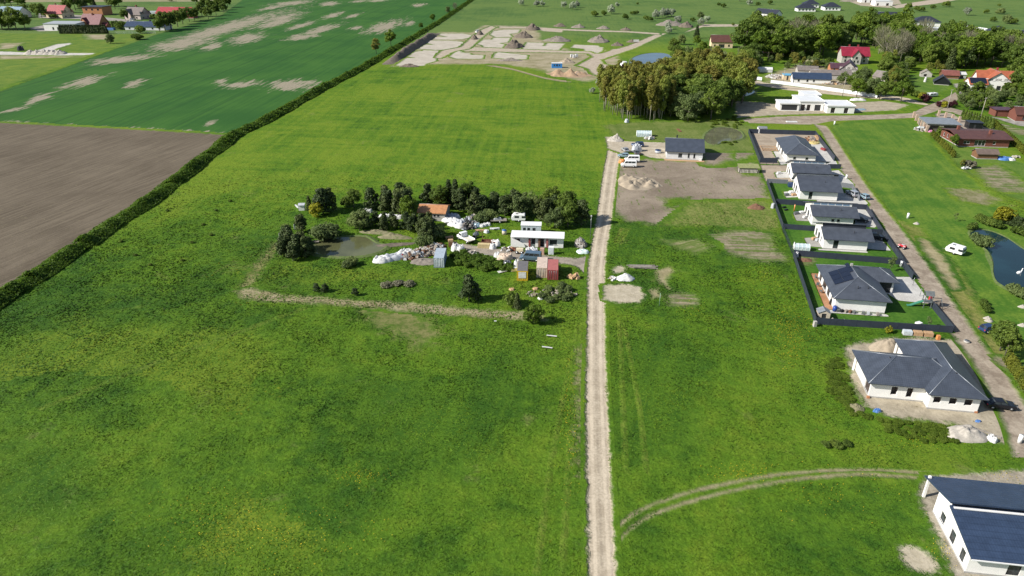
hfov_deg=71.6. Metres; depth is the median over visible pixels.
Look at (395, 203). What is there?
evergreen tree
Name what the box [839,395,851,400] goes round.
shrub
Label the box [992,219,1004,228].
shrub
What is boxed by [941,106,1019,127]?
side street
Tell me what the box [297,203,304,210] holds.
white hut
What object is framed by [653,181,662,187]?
sand heap
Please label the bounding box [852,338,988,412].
unfinished house
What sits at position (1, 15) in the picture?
broadleaf tree
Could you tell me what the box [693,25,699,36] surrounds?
spruce tree
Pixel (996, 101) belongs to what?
willow tree
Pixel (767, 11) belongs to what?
black gabled house
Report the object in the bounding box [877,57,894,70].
broadleaf tree
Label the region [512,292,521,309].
spruce tree
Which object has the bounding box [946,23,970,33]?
broadleaf tree
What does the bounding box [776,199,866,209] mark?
panel fence
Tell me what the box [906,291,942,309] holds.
play tower
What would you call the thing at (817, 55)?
broadleaf tree
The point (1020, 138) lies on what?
garden lawn
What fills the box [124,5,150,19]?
brown gabled house
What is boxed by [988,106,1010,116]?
brown shed
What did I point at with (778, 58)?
poplar tree
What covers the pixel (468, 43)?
sand road
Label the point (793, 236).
plot lawn
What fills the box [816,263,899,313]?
solar house
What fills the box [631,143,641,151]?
grey cover
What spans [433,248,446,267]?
shipping container
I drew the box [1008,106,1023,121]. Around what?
brick annex
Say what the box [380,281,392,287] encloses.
willow shrub
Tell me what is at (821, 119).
cross road
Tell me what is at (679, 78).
broadleaf tree
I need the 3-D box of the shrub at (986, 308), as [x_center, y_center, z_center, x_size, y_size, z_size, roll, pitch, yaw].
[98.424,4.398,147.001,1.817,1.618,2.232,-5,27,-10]
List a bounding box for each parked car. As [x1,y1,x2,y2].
[617,153,629,157]
[621,147,629,151]
[631,141,643,146]
[632,150,639,154]
[845,190,859,196]
[854,216,868,222]
[860,193,870,199]
[872,232,884,240]
[978,323,991,333]
[983,397,1017,410]
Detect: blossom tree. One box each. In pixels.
[569,1,575,8]
[607,5,614,12]
[652,9,659,18]
[659,8,666,16]
[665,26,671,32]
[669,8,675,16]
[674,16,681,21]
[697,17,704,24]
[704,16,710,22]
[963,7,971,14]
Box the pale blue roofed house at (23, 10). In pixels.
[0,6,31,16]
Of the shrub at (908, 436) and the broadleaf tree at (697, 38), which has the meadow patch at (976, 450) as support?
the shrub at (908, 436)
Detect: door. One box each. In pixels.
[434,259,438,266]
[439,259,443,266]
[537,268,541,276]
[542,269,546,276]
[548,271,552,278]
[553,271,557,278]
[781,105,797,109]
[814,105,820,110]
[833,240,838,247]
[880,282,891,292]
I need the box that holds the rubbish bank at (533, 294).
[526,289,577,296]
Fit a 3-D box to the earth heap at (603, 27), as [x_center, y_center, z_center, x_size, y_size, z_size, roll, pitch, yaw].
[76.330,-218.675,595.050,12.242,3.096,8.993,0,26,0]
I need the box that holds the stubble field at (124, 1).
[4,0,210,2]
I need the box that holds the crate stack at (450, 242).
[448,239,453,246]
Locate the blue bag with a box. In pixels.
[873,408,881,412]
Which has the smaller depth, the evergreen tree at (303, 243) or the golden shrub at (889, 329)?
the golden shrub at (889, 329)
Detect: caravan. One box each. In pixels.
[511,212,525,221]
[927,92,938,96]
[943,243,966,254]
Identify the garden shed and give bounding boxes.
[816,306,830,317]
[933,74,950,84]
[939,70,959,78]
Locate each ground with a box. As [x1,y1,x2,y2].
[0,0,1023,575]
[384,25,628,82]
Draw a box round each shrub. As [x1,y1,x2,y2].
[110,20,117,28]
[114,21,124,28]
[130,33,143,39]
[134,25,145,32]
[308,202,323,216]
[309,223,338,240]
[322,222,341,238]
[340,196,352,205]
[341,259,352,267]
[345,255,358,264]
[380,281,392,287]
[392,280,403,286]
[402,280,415,286]
[414,235,434,247]
[430,225,446,238]
[454,259,461,265]
[459,250,468,255]
[473,211,488,221]
[478,265,487,271]
[486,209,499,218]
[494,262,502,267]
[499,265,506,271]
[503,291,518,305]
[505,266,514,270]
[537,292,546,298]
[544,284,553,290]
[544,289,551,295]
[545,296,554,302]
[552,294,561,299]
[554,285,563,290]
[557,281,567,286]
[558,289,566,294]
[561,295,569,300]
[563,285,572,290]
[565,291,573,296]
[590,10,598,15]
[820,440,831,448]
[825,387,837,394]
[827,362,836,367]
[827,371,837,376]
[829,358,838,363]
[829,439,838,446]
[831,385,840,390]
[832,441,843,449]
[834,370,844,374]
[838,374,849,378]
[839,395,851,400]
[839,399,850,403]
[842,439,851,446]
[845,388,854,393]
[845,407,854,411]
[848,411,857,415]
[861,413,872,419]
[875,416,883,422]
[882,422,892,428]
[883,418,892,422]
[883,427,892,432]
[885,325,892,332]
[891,418,905,424]
[893,422,901,426]
[894,429,906,435]
[903,433,913,438]
[904,2,912,7]
[911,90,919,96]
[911,433,919,437]
[913,425,921,430]
[915,421,922,426]
[918,430,926,435]
[918,437,927,443]
[919,94,931,101]
[921,426,929,431]
[926,422,937,426]
[926,434,935,438]
[928,430,939,435]
[928,438,936,442]
[929,426,938,431]
[935,426,945,432]
[936,436,948,443]
[941,435,951,441]
[942,1,950,5]
[951,437,959,443]
[963,160,976,167]
[966,222,978,229]
[969,232,987,239]
[971,235,989,244]
[973,213,982,220]
[975,236,996,247]
[978,215,987,223]
[979,298,988,302]
[980,302,990,306]
[982,305,992,311]
[984,218,995,225]
[992,206,1018,221]
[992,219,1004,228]
[995,8,1005,13]
[1002,14,1013,23]
[1005,282,1020,291]
[1009,18,1018,23]
[1009,286,1023,295]
[1010,225,1021,233]
[1014,289,1023,297]
[1016,227,1023,235]
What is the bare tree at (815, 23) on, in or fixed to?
on the ground at (442, 120)
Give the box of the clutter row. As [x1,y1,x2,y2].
[501,246,518,251]
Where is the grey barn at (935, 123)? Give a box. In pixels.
[918,117,961,130]
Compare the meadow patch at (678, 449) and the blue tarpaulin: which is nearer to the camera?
the meadow patch at (678, 449)
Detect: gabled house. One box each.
[44,3,74,17]
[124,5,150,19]
[757,8,782,15]
[839,59,857,71]
[877,12,903,14]
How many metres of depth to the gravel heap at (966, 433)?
109.96 m
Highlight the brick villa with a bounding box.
[80,13,109,24]
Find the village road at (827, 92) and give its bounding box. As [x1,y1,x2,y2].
[754,80,927,104]
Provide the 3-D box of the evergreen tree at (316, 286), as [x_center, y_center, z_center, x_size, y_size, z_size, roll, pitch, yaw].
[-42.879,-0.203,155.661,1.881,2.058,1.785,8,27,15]
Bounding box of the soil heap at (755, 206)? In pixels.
[747,203,764,209]
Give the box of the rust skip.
[481,239,495,243]
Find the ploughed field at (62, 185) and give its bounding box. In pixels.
[0,121,226,292]
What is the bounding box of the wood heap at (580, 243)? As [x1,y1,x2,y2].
[574,237,586,248]
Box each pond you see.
[314,237,383,255]
[630,53,670,64]
[705,127,742,143]
[971,230,1023,286]
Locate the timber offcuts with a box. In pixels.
[805,135,818,141]
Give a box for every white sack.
[987,433,994,440]
[989,437,997,443]
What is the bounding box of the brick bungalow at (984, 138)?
[940,125,1014,147]
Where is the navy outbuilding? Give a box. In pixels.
[790,72,831,83]
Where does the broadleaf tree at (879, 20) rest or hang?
on the ground at (442, 120)
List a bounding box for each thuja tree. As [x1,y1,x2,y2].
[962,109,967,119]
[983,116,988,126]
[986,117,991,127]
[989,118,994,128]
[1002,349,1012,362]
[1004,353,1014,364]
[1006,356,1017,369]
[1009,359,1020,372]
[1012,362,1021,374]
[1013,366,1023,379]
[1017,371,1023,382]
[1019,377,1023,387]
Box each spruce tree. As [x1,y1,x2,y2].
[305,195,310,210]
[444,179,454,203]
[448,179,458,207]
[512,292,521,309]
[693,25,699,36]
[945,47,956,69]
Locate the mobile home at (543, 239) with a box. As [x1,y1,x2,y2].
[510,230,564,247]
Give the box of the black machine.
[17,45,23,50]
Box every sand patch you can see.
[0,42,26,49]
[0,55,88,59]
[81,34,113,39]
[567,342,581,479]
[598,282,649,304]
[609,264,629,274]
[646,286,663,300]
[652,265,677,290]
[662,290,701,309]
[893,541,944,575]
[913,236,967,291]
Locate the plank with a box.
[975,427,1000,437]
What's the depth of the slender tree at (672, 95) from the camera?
302.17 m
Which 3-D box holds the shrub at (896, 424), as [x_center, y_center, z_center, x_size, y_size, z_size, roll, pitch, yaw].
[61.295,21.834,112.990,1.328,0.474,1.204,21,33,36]
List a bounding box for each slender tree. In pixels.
[596,64,605,93]
[596,70,602,101]
[600,69,611,108]
[600,75,609,109]
[602,76,609,110]
[606,73,615,107]
[609,79,617,114]
[613,79,620,111]
[617,78,629,118]
[623,81,634,118]
[625,83,635,120]
[631,84,638,118]
[635,76,641,116]
[638,79,647,115]
[642,78,649,114]
[643,81,650,114]
[645,74,653,114]
[647,64,652,71]
[647,82,656,117]
[651,85,661,120]
[653,78,661,119]
[659,84,667,117]
[659,84,668,119]
[660,78,669,114]
[663,74,672,113]
[668,80,678,115]
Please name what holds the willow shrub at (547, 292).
on the ground at (442, 120)
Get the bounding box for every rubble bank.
[401,249,431,259]
[412,247,435,257]
[419,242,445,248]
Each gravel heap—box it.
[23,50,31,54]
[36,50,45,54]
[54,49,66,54]
[410,258,433,264]
[946,424,987,442]
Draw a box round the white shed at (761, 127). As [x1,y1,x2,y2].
[757,126,767,133]
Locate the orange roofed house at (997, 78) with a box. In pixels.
[971,67,1013,90]
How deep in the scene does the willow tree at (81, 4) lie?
754.34 m
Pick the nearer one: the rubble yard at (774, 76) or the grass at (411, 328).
the grass at (411, 328)
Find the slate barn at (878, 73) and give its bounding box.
[872,70,888,80]
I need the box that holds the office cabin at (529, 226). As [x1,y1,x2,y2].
[521,221,541,230]
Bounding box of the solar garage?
[964,77,988,87]
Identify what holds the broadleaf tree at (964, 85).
on the ground at (442, 120)
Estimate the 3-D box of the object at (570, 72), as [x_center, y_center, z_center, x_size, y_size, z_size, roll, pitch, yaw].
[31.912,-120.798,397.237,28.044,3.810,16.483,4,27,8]
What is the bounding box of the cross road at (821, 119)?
[743,91,970,124]
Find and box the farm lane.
[462,243,585,273]
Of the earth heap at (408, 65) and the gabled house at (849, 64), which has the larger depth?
the earth heap at (408, 65)
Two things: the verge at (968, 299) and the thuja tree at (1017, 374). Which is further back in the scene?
the verge at (968, 299)
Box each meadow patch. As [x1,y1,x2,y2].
[0,284,302,415]
[0,371,242,575]
[147,411,515,575]
[195,219,521,317]
[235,293,555,566]
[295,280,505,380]
[503,291,823,548]
[544,207,737,291]
[708,324,845,548]
[768,375,1023,561]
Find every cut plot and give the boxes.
[599,119,756,152]
[657,198,780,232]
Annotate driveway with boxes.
[602,136,665,159]
[810,142,837,168]
[814,192,868,204]
[832,170,855,187]
[853,209,880,227]
[867,239,891,250]
[887,276,928,303]
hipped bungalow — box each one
[775,135,818,161]
[795,3,815,11]
[802,0,818,7]
[820,2,840,10]
[914,16,940,26]
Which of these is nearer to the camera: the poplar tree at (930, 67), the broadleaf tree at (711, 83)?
the broadleaf tree at (711, 83)
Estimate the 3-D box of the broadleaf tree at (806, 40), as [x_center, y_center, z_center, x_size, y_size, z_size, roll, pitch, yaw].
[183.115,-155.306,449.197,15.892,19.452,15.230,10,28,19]
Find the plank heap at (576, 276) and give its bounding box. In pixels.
[567,272,579,279]
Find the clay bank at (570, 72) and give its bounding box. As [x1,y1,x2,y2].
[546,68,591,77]
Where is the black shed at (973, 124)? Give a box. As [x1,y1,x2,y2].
[964,120,983,128]
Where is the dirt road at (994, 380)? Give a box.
[812,124,1023,456]
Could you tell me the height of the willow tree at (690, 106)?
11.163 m
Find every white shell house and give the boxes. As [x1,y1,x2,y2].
[857,0,870,2]
[871,0,892,5]
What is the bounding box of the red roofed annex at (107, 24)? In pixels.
[101,22,110,27]
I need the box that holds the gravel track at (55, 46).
[0,43,96,55]
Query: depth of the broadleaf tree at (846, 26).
489.58 m
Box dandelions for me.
[113,271,1010,575]
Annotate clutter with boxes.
[760,145,777,151]
[914,126,929,131]
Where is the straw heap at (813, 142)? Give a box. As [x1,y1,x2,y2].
[809,141,819,144]
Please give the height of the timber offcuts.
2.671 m
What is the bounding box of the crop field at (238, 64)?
[0,0,466,132]
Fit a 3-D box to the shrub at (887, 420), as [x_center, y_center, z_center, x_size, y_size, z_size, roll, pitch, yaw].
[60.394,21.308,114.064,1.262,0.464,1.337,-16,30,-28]
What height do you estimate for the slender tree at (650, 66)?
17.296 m
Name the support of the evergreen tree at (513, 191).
on the ground at (442, 120)
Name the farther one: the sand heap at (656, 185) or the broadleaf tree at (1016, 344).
the sand heap at (656, 185)
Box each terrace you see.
[772,151,787,164]
[773,171,789,177]
[782,190,797,197]
[791,212,808,220]
[801,237,821,247]
[809,272,832,309]
[816,248,870,252]
[830,310,890,316]
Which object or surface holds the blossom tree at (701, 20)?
on the ground at (442, 120)
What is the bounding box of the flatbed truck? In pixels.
[457,231,474,243]
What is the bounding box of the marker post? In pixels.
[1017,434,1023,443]
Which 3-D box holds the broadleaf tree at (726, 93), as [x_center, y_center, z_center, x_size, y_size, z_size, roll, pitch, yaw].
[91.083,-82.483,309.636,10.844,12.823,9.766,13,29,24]
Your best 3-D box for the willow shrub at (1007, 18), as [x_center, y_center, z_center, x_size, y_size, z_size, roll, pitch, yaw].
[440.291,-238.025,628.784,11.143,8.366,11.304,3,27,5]
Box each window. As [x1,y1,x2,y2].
[939,512,945,525]
[949,529,955,543]
[959,548,965,561]
[974,140,985,145]
[1006,565,1021,575]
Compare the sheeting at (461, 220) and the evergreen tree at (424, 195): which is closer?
the sheeting at (461, 220)
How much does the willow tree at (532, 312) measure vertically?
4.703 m
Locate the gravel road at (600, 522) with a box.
[580,150,623,575]
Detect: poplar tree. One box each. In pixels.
[371,38,380,53]
[627,66,636,74]
[633,60,644,66]
[653,58,666,64]
[658,56,672,64]
[658,64,675,75]
[672,49,684,59]
[672,55,690,69]
[672,62,690,77]
[673,65,687,75]
[674,70,687,85]
[680,60,692,74]
[684,48,706,67]
[685,51,702,67]
[688,58,706,74]
[696,60,715,74]
[703,64,721,80]
[704,48,710,55]
[706,53,723,60]
[712,48,725,58]
[713,59,728,77]
[719,52,734,72]
[724,68,740,79]
[729,55,743,70]
[734,49,749,77]
[735,62,758,102]
[737,59,758,99]
[742,57,759,80]
[775,53,780,62]
[791,52,799,64]
[812,60,818,65]
[887,49,898,60]
[888,65,899,80]
[889,72,900,91]
[926,62,933,70]
[934,60,941,71]
[939,64,945,71]
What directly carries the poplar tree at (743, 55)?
on the ground at (442, 120)
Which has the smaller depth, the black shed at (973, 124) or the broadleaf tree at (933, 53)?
the black shed at (973, 124)
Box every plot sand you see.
[747,133,841,167]
[758,164,793,181]
[791,256,818,265]
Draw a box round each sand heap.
[607,133,623,141]
[615,273,634,281]
[618,174,657,189]
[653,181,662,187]
[869,338,897,352]
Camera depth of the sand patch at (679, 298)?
152.40 m
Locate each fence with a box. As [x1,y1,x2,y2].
[748,129,834,162]
[767,178,783,227]
[768,179,787,183]
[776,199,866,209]
[782,228,792,253]
[783,224,814,230]
[793,250,902,264]
[793,252,953,332]
[830,164,840,168]
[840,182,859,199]
[866,205,903,258]
[871,229,882,233]
[902,259,913,278]
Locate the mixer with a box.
[472,231,478,238]
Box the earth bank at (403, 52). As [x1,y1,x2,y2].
[382,33,439,64]
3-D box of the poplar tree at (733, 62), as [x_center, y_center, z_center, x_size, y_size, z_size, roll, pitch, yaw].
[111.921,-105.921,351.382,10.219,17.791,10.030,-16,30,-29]
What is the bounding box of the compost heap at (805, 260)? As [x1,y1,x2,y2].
[798,258,811,261]
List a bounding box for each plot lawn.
[764,181,870,206]
[774,204,884,230]
[778,228,897,257]
[789,254,954,332]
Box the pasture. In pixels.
[0,32,155,87]
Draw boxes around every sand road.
[433,26,496,58]
[464,33,668,75]
[497,26,661,34]
[683,24,738,32]
[891,0,956,7]
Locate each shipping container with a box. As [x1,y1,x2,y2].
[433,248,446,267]
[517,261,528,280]
[536,257,547,277]
[547,259,558,279]
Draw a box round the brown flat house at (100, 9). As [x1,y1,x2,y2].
[82,5,112,14]
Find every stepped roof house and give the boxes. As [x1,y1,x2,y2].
[785,160,831,180]
[791,172,843,200]
[803,201,859,224]
[813,222,874,250]
[922,475,1023,575]
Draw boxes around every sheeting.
[372,255,392,263]
[383,252,403,260]
[397,248,411,256]
[442,216,456,223]
[447,213,460,218]
[447,221,462,228]
[455,218,464,223]
[849,98,865,100]
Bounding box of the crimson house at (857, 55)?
[837,44,870,64]
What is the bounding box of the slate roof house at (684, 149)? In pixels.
[664,135,704,161]
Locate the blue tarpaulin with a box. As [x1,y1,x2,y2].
[997,156,1011,160]
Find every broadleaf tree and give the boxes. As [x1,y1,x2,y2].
[0,8,5,29]
[1,6,20,29]
[13,0,25,3]
[15,12,31,29]
[28,3,36,15]
[33,3,47,18]
[60,0,71,7]
[67,0,80,9]
[82,0,91,5]
[108,0,118,6]
[119,9,128,17]
[152,16,164,31]
[154,11,170,30]
[164,11,175,28]
[170,10,182,26]
[175,7,187,22]
[183,7,194,21]
[192,7,198,20]
[195,1,204,16]
[202,6,212,18]
[205,0,214,6]
[211,3,219,11]
[213,0,222,4]
[219,3,227,10]
[222,0,230,5]
[345,188,361,207]
[384,29,395,41]
[399,195,417,215]
[429,185,447,203]
[441,185,449,203]
[456,181,475,197]
[538,186,559,198]
[553,191,579,221]
[558,199,578,226]
[666,83,684,99]
[667,37,680,51]
[670,44,684,56]
[673,73,685,87]
[680,85,689,95]
[685,77,706,85]
[687,79,708,93]
[688,84,708,111]
[691,73,711,84]
[693,35,700,45]
[698,86,726,119]
[699,41,707,47]
[706,79,721,88]
[716,76,739,108]
[716,84,733,107]
[728,80,746,106]
[729,18,760,45]
[738,45,750,50]
[741,16,766,45]
[742,48,758,58]
[747,10,765,18]
[749,42,761,53]
[750,26,774,54]
[750,55,759,64]
[755,14,776,42]
[760,18,774,42]
[766,28,789,59]
[771,16,782,25]
[775,20,792,53]
[776,23,794,56]
[785,28,805,57]
[790,27,814,50]
[796,51,806,64]
[799,24,818,52]
[801,13,816,25]
[810,23,837,51]
[813,52,821,57]
[819,13,843,26]
[822,25,836,54]
[825,57,834,62]
[832,25,844,49]
[836,23,854,40]
[842,21,856,37]
[846,75,853,85]
[851,70,862,77]
[851,78,867,96]
[852,11,875,44]
[860,7,877,14]
[863,15,889,45]
[868,24,886,47]
[874,83,889,99]
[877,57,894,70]
[878,13,892,19]
[878,31,900,50]
[879,52,897,65]
[882,11,901,20]
[883,79,895,95]
[886,21,899,31]
[890,68,907,81]
[892,18,905,24]
[893,7,914,20]
[893,61,906,69]
[893,77,914,101]
[894,22,910,34]
[899,19,916,25]
[905,23,917,32]
[905,57,917,70]
[911,31,935,61]
[915,26,928,32]
[918,41,935,53]
[922,36,946,62]
[922,43,942,65]
[928,30,942,35]
[936,19,956,30]
[936,40,957,63]
[938,24,951,33]
[940,33,963,62]
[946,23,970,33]
[946,44,967,63]
[949,134,959,146]
[956,81,968,93]
[958,34,985,66]
[965,90,979,99]
[967,24,983,31]
[971,81,985,91]
[973,30,992,37]
[974,93,987,109]
[975,31,995,66]
[983,99,994,111]
[988,25,1005,33]
[988,319,1022,350]
[990,32,1010,60]
[990,38,1004,65]
[995,41,1016,66]
[995,331,1023,355]
[999,29,1023,59]
[1001,82,1012,90]
[1005,45,1023,62]
[1006,55,1023,70]
[1008,83,1018,89]
[1009,66,1023,84]
[1012,33,1023,45]
[1017,76,1023,95]
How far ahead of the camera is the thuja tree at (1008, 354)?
129.19 m
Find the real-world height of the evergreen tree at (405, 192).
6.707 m
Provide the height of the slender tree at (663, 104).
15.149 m
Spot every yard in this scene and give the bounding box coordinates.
[26,25,45,31]
[35,13,139,21]
[591,156,770,230]
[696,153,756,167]
[699,152,736,165]
[760,63,888,93]
[765,74,781,78]
[822,81,843,84]
[932,112,995,129]
[949,83,961,94]
[986,354,1023,393]
[989,116,1023,126]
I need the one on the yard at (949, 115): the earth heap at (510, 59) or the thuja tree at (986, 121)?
the thuja tree at (986, 121)
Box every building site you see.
[728,100,915,118]
[835,334,1023,457]
[849,0,904,8]
[908,466,1023,575]
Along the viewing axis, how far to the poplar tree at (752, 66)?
328.04 m
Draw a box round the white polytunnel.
[757,67,772,72]
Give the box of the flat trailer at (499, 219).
[490,217,506,222]
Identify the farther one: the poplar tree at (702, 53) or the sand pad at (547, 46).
the sand pad at (547, 46)
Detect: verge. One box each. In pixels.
[227,286,552,322]
[230,239,281,290]
[897,219,1014,354]
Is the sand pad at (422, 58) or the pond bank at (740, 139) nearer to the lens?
the pond bank at (740, 139)
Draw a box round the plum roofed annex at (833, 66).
[827,63,842,69]
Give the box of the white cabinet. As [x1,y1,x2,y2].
[548,246,553,254]
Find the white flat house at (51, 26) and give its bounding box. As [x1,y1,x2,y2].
[43,21,84,30]
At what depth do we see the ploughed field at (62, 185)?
231.23 m
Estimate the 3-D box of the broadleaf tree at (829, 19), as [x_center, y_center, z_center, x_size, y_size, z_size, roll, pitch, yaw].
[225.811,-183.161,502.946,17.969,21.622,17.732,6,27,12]
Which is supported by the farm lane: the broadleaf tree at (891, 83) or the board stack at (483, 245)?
the board stack at (483, 245)
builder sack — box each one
[451,242,458,251]
[457,244,464,250]
[489,242,495,249]
[493,239,500,246]
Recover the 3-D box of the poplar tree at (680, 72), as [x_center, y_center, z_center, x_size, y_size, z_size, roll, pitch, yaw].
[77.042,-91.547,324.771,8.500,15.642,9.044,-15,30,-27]
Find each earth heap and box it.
[399,63,419,66]
[496,57,521,60]
[504,39,523,48]
[514,31,532,38]
[525,23,539,30]
[543,36,570,41]
[554,23,566,26]
[560,58,574,63]
[571,23,584,27]
[587,34,608,42]
[596,25,609,28]
[611,41,623,45]
[656,19,680,25]
[678,21,692,27]
[841,0,857,1]
[850,403,864,411]
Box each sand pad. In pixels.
[394,50,445,65]
[418,40,462,49]
[432,33,470,39]
[448,51,485,58]
[477,37,511,47]
[489,29,521,36]
[491,52,529,59]
[521,42,566,49]
[569,44,605,52]
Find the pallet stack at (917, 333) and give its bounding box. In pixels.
[901,329,933,337]
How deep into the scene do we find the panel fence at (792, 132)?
277.35 m
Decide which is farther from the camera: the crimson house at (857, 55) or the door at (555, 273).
the crimson house at (857, 55)
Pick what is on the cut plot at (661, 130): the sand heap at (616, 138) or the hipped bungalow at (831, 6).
the sand heap at (616, 138)
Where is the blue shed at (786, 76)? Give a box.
[782,73,790,79]
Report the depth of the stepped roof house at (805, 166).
225.89 m
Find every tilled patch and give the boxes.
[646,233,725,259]
[690,229,793,270]
[941,186,1007,206]
[968,163,1023,193]
[1004,126,1023,135]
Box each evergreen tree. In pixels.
[274,235,287,255]
[278,225,290,236]
[284,230,292,244]
[285,244,300,260]
[288,234,305,255]
[293,213,306,230]
[295,230,304,240]
[298,236,311,256]
[302,236,315,254]
[312,188,331,213]
[312,283,319,290]
[320,283,328,291]
[324,187,337,210]
[351,288,358,295]
[363,187,379,209]
[371,211,379,224]
[377,215,388,229]
[378,184,387,201]
[378,194,390,212]
[380,188,392,206]
[387,211,394,224]
[390,191,401,214]
[390,215,398,228]
[392,182,402,193]
[399,211,410,228]
[401,189,410,200]
[406,216,415,231]
[411,213,417,224]
[414,217,425,235]
[416,213,423,221]
[419,183,433,203]
[419,221,435,240]
[424,212,434,220]
[426,217,436,228]
[450,187,468,210]
[458,274,476,301]
[465,191,481,214]
[468,187,480,203]
[470,283,481,299]
[475,194,490,210]
[487,191,499,210]
[497,194,512,215]
[508,188,520,211]
[532,198,541,214]
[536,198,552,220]
[548,194,558,209]
[573,199,590,225]
[1005,212,1014,224]
[1009,215,1019,225]
[1015,217,1023,226]
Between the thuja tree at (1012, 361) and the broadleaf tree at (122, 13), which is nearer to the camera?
the thuja tree at (1012, 361)
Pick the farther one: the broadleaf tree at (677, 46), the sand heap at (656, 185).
the broadleaf tree at (677, 46)
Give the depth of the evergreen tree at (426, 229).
178.84 m
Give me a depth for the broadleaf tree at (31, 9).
678.85 m
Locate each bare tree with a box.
[789,16,808,51]
[809,19,822,25]
[874,22,890,53]
[876,30,898,52]
[888,33,910,55]
[896,29,914,61]
[903,34,916,56]
[915,18,934,31]
[918,23,937,32]
[958,30,975,36]
[1004,33,1017,62]
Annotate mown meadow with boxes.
[821,118,1023,362]
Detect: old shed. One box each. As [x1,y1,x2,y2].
[795,65,818,71]
[808,69,851,78]
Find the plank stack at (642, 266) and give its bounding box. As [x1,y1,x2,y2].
[627,264,657,268]
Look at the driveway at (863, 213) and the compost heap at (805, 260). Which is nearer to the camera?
the compost heap at (805, 260)
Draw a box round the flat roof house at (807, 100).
[775,90,855,113]
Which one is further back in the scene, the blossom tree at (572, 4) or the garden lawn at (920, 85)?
the blossom tree at (572, 4)
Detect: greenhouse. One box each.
[636,130,651,136]
[793,242,809,250]
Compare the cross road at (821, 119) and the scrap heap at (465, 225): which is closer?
the scrap heap at (465, 225)
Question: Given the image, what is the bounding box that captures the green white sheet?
[576,249,588,253]
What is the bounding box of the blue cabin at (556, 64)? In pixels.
[551,62,561,67]
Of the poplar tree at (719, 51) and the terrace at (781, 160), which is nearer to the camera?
the terrace at (781, 160)
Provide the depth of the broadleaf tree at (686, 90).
311.58 m
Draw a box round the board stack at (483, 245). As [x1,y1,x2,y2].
[477,243,489,247]
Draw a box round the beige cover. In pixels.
[497,253,512,259]
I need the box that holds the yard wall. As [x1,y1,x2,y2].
[771,80,876,97]
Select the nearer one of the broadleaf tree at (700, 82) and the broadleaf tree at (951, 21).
the broadleaf tree at (700, 82)
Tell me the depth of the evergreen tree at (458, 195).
199.04 m
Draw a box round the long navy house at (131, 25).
[124,20,172,30]
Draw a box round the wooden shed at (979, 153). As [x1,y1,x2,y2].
[971,148,999,158]
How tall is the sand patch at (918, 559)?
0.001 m
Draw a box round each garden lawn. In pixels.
[899,73,959,93]
[926,135,1023,202]
[937,111,1023,143]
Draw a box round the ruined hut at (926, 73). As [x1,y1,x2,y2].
[919,69,931,76]
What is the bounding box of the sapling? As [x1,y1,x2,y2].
[889,257,895,268]
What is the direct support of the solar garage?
on the ground at (442, 120)
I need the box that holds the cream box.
[515,247,523,253]
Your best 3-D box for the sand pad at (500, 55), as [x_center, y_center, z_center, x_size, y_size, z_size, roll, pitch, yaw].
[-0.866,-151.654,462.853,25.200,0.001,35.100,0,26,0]
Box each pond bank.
[311,235,390,258]
[702,127,745,144]
[967,228,1023,298]
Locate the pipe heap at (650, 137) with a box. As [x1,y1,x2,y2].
[644,135,654,139]
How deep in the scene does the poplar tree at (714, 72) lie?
329.98 m
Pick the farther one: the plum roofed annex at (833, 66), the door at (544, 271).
the plum roofed annex at (833, 66)
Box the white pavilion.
[959,72,966,78]
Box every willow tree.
[1,13,15,28]
[76,0,86,8]
[105,34,114,43]
[345,213,357,227]
[348,211,370,230]
[356,208,374,227]
[392,183,412,196]
[508,194,530,213]
[521,190,537,213]
[522,304,545,322]
[542,207,565,227]
[667,91,685,114]
[674,94,704,120]
[678,34,685,43]
[683,45,693,52]
[689,90,705,113]
[697,11,704,17]
[700,98,724,117]
[757,54,764,65]
[767,55,774,62]
[805,60,812,65]
[812,57,821,64]
[834,29,850,48]
[837,71,848,82]
[852,74,867,83]
[859,66,873,80]
[864,77,880,94]
[881,71,888,80]
[907,41,921,58]
[956,46,976,67]
[958,92,967,103]
[964,100,976,109]
[965,88,972,95]
[969,53,982,64]
[987,88,997,95]
[991,98,1000,106]
[997,91,1005,101]
[998,89,1009,100]
[1004,100,1014,107]
[1009,87,1017,97]
[1014,99,1023,105]
[1015,93,1023,100]
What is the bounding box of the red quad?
[897,243,906,249]
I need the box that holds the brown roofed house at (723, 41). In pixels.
[709,34,733,47]
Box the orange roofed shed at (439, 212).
[416,203,449,220]
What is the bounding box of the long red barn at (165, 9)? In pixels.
[155,7,192,14]
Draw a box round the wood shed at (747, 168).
[737,163,759,172]
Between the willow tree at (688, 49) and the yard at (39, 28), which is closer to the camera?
the willow tree at (688, 49)
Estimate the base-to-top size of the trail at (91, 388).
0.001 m
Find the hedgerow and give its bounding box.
[0,0,473,309]
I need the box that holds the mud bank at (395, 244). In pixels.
[375,242,414,246]
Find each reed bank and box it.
[359,229,394,234]
[378,233,412,239]
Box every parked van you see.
[519,250,541,261]
[621,160,636,167]
[624,155,639,161]
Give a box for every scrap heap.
[460,219,477,230]
[464,214,474,220]
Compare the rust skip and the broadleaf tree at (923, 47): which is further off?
the broadleaf tree at (923, 47)
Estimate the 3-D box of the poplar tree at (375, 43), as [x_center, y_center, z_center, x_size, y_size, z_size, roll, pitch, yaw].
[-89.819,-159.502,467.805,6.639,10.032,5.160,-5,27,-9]
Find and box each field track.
[485,65,566,81]
[620,466,936,529]
[621,471,917,543]
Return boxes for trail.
[37,306,308,410]
[532,322,579,575]
[558,319,582,575]
[612,227,624,243]
[617,319,629,474]
[618,228,630,245]
[622,322,649,474]

